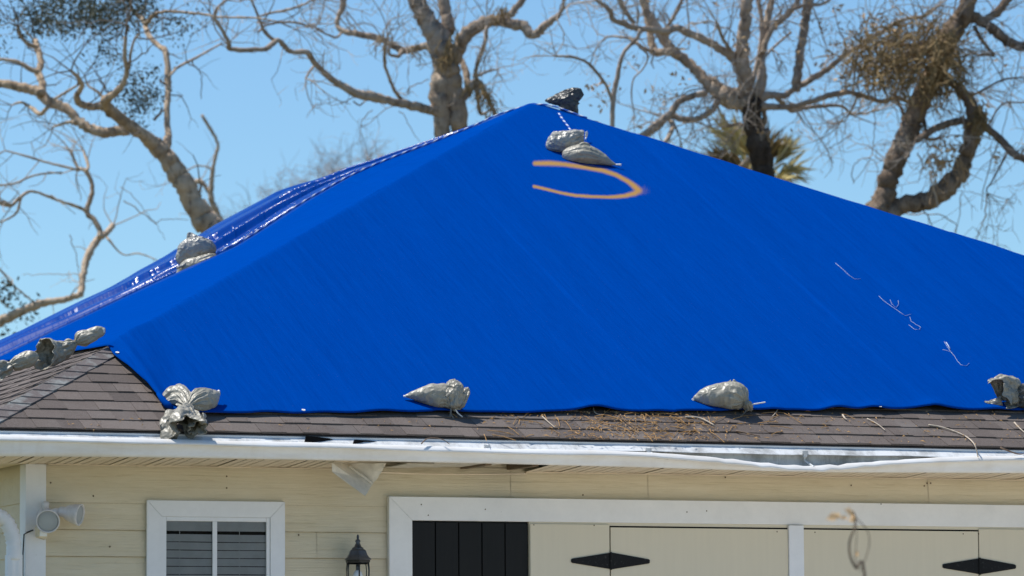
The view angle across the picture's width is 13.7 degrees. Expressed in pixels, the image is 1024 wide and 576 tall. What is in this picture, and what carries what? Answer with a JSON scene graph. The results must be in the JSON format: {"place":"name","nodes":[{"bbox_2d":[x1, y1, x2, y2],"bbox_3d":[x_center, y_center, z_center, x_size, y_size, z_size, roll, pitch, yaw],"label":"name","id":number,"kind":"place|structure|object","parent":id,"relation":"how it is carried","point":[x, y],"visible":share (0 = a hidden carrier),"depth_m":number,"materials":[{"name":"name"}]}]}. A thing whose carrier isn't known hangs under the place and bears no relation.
{"place":"outdoors","nodes":[
{"label":"outdoors","id":0,"kind":"place"},
{"bbox_2d":[0,0,1023,339],"label":"sky","id":1,"kind":"structure","parent":0,"point":[246,117],"materials":[{"name":"blue"}]},
{"label":"ground","id":2,"kind":"structure","parent":0,"visible":0},
{"bbox_2d":[0,108,188,335],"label":"tree","id":3,"kind":"object","parent":2,"relation":"on","point":[15,314],"visible":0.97,"depth_m":47.00,"materials":[{"name":"beige plant"}]},
{"bbox_2d":[0,0,340,232],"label":"tree","id":4,"kind":"object","parent":2,"relation":"on","point":[201,213],"visible":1,"depth_m":44.89,"materials":[{"name":"beige plant"}]},
{"bbox_2d":[140,114,223,219],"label":"tree","id":5,"kind":"object","parent":2,"relation":"on","point":[211,198],"visible":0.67,"depth_m":51.98,"materials":[{"name":"beige plant"}]},
{"bbox_2d":[205,149,300,218],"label":"tree","id":6,"kind":"object","parent":2,"relation":"on","point":[257,192],"visible":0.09,"depth_m":60.96,"materials":[{"name":"plant"}]},
{"bbox_2d":[243,134,356,206],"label":"tree","id":7,"kind":"object","parent":2,"relation":"on","point":[317,171],"visible":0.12,"depth_m":62.07,"materials":[{"name":"plant"}]},
{"bbox_2d":[309,124,397,175],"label":"tree","id":8,"kind":"object","parent":2,"relation":"on","point":[358,159],"visible":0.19,"depth_m":62.20,"materials":[{"name":"plant"}]},
{"bbox_2d":[175,0,594,152],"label":"tree","id":9,"kind":"object","parent":2,"relation":"on","point":[448,95],"visible":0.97,"depth_m":45.84,"materials":[{"name":"grey plant"}]},
{"bbox_2d":[0,346,1023,575],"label":"house","id":10,"kind":"structure","parent":2,"relation":"on","point":[254,494],"depth_m":26.47,"materials":[{"name":"beige"}]},
{"bbox_2d":[0,350,38,380],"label":"sandbag","id":11,"kind":"object","parent":10,"relation":"on","point":[24,360],"visible":1,"depth_m":26.16,"materials":[{"name":"grey plastic"}]},
{"bbox_2d":[22,501,84,570],"bbox_3d":[-2.719,1.521,25.416,0.357,0.512,0.205,2,-6,-22],"label":"floodlight","id":12,"kind":"object","parent":10,"relation":"attached to","point":[47,519],"visible":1,"depth_m":25.39,"materials":[{"name":"white plastic"}]},
{"bbox_2d":[33,326,105,369],"bbox_3d":[-2.745,0.371,26.384,0.463,0.280,0.214,2,-6,-22],"label":"sandbag","id":13,"kind":"object","parent":10,"relation":"on","point":[51,352],"visible":1,"depth_m":26.41,"materials":[{"name":"grey plastic"}]},
{"bbox_2d":[159,383,220,438],"bbox_3d":[-1.953,0.764,25.560,0.345,0.436,0.653,-1,-6,4],"label":"sandbag","id":14,"kind":"object","parent":10,"relation":"on","point":[188,416],"visible":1,"depth_m":25.42,"materials":[{"name":"grey plastic"}]},
{"bbox_2d":[146,500,284,575],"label":"window","id":15,"kind":"structure","parent":10,"relation":"in","point":[184,538],"depth_m":25.89,"materials":[{"name":"white paint"}]},
{"bbox_2d":[304,436,331,441],"bbox_3d":[-1.152,0.940,25.690,0.248,0.093,0.039,3,-7,-33],"label":"shingle scrap","id":16,"kind":"object","parent":10,"relation":"on","point":[313,439],"visible":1,"depth_m":25.65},
{"bbox_2d":[344,535,370,575],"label":"wall lantern","id":17,"kind":"object","parent":10,"relation":"attached to","point":[358,559],"depth_m":26.03,"materials":[{"name":"grey metal"}]},
{"bbox_2d":[353,439,375,443],"bbox_3d":[-0.887,0.958,25.793,0.200,0.078,0.049,3,-7,-32],"label":"shingle scrap","id":18,"kind":"object","parent":10,"relation":"on","point":[357,441],"visible":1,"depth_m":25.76,"materials":[{"name":"black"}]},
{"bbox_2d":[0,103,1023,412],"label":"tarp","id":19,"kind":"object","parent":10,"relation":"on","point":[506,263],"visible":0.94,"depth_m":29.04,"materials":[{"name":"blue plastic"}]},
{"bbox_2d":[176,232,216,264],"bbox_3d":[-2.397,-0.295,32.359,0.313,0.259,0.134,-1,-6,4],"label":"sandbag","id":20,"kind":"object","parent":19,"relation":"on","point":[191,245],"visible":1,"depth_m":32.31,"materials":[{"name":"grey fabric"}]},
{"bbox_2d":[176,250,217,272],"bbox_3d":[-2.372,-0.167,32.220,0.340,0.234,0.123,0,-6,1],"label":"sandbag","id":21,"kind":"object","parent":19,"relation":"on","point":[186,263],"visible":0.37,"depth_m":32.18,"materials":[{"name":"grey plastic"}]},
{"bbox_2d":[223,103,586,249],"bbox_3d":[-0.819,-0.850,32.527,2.799,1.182,0.254,1,-6,-10],"label":"rope","id":22,"kind":"object","parent":19,"relation":"on","point":[267,224],"visible":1,"depth_m":32.53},
{"bbox_2d":[403,379,469,418],"bbox_3d":[-0.462,0.702,26.377,0.410,0.278,0.157,-1,-6,9],"label":"sandbag","id":23,"kind":"object","parent":19,"relation":"on","point":[452,394],"visible":1,"depth_m":26.32,"materials":[{"name":"grey plastic"}]},
{"bbox_2d":[545,87,583,113],"bbox_3d":[0.408,-1.429,32.834,0.284,0.225,0.147,2,-6,-22],"label":"sandbag","id":24,"kind":"object","parent":19,"relation":"on","point":[569,99],"visible":1,"depth_m":32.80,"materials":[{"name":"fabric"}]},
{"bbox_2d":[546,129,587,151],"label":"sandbag","id":25,"kind":"object","parent":19,"relation":"on","point":[559,141],"visible":1,"depth_m":31.72,"materials":[{"name":"grey fabric"}]},
{"bbox_2d":[558,113,586,140],"bbox_3d":[0.431,-1.222,32.355,0.101,0.299,0.612,2,-6,-22],"label":"rope","id":26,"kind":"object","parent":25,"relation":"attached to","point":[563,120],"visible":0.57,"depth_m":32.44,"materials":[{"name":"white"}]},
{"bbox_2d":[562,142,620,165],"bbox_3d":[0.588,-0.994,31.631,0.445,0.180,0.166,-1,-6,3],"label":"sandbag","id":27,"kind":"object","parent":19,"relation":"on","point":[585,152],"visible":1,"depth_m":31.58,"materials":[{"name":"grey fabric"}]},
{"bbox_2d":[692,379,765,415],"bbox_3d":[1.379,0.706,27.190,0.473,0.250,0.186,-1,-6,5],"label":"sandbag","id":28,"kind":"object","parent":19,"relation":"on","point":[733,394],"visible":1,"depth_m":27.13,"materials":[{"name":"grey plastic"}]},
{"bbox_2d":[984,374,1023,408],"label":"sandbag","id":29,"kind":"object","parent":19,"relation":"on","point":[1009,390],"visible":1,"depth_m":28.05,"materials":[{"name":"plastic"}]},
{"bbox_2d":[67,409,1022,443],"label":"leaf litter","id":30,"kind":"object","parent":10,"relation":"on","point":[645,422],"visible":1,"depth_m":26.70,"materials":[{"name":"brown plant"}]},
{"bbox_2d":[685,416,713,424],"bbox_3d":[1.191,0.840,26.950,0.190,0.067,0.055,-2,-6,15],"label":"twig","id":31,"kind":"object","parent":10,"relation":"on","point":[698,418],"visible":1,"depth_m":26.96,"materials":[{"name":"beige wood"}]},
{"bbox_2d":[387,496,1023,575],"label":"garage door","id":32,"kind":"structure","parent":10,"relation":"in","point":[427,536],"depth_m":27.03,"materials":[{"name":"white paint"}]},
{"bbox_2d":[736,430,759,436],"bbox_3d":[1.485,0.915,26.857,0.153,0.044,0.013,-1,-6,6],"label":"twig","id":33,"kind":"object","parent":10,"relation":"on","point":[746,433],"visible":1,"depth_m":26.86,"materials":[{"name":"brown wood"}]},
{"bbox_2d":[928,424,978,456],"bbox_3d":[2.872,0.982,27.413,0.134,0.233,0.422,5,-7,-41],"label":"twig","id":34,"kind":"object","parent":10,"relation":"on","point":[955,432],"visible":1,"depth_m":27.49,"materials":[{"name":"beige wood"}]},
{"bbox_2d":[1000,447,1023,454],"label":"twig","id":35,"kind":"object","parent":10,"relation":"on","point":[1011,451],"visible":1,"depth_m":27.31,"materials":[{"name":"grey wood"}]},
{"bbox_2d":[517,0,689,133],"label":"tree","id":36,"kind":"object","parent":2,"relation":"on","point":[612,96],"visible":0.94,"depth_m":43.98,"materials":[{"name":"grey plant"}]},
{"bbox_2d":[684,108,817,182],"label":"palm","id":37,"kind":"object","parent":2,"relation":"on","point":[778,148],"visible":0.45,"depth_m":51.00,"materials":[{"name":"green plant"}]},
{"bbox_2d":[530,0,1023,187],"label":"tree","id":38,"kind":"object","parent":2,"relation":"on","point":[746,99],"visible":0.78,"depth_m":45.96,"materials":[{"name":"brown plant"}]},
{"bbox_2d":[826,508,869,575],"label":"plant","id":39,"kind":"object","parent":2,"relation":"on","point":[835,516],"visible":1,"depth_m":16.50,"materials":[{"name":"brown plant"}]},
{"bbox_2d":[781,0,1023,250],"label":"tree","id":40,"kind":"object","parent":2,"relation":"on","point":[934,56],"visible":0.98,"depth_m":44.81,"materials":[{"name":"brown plant"}]}
]}

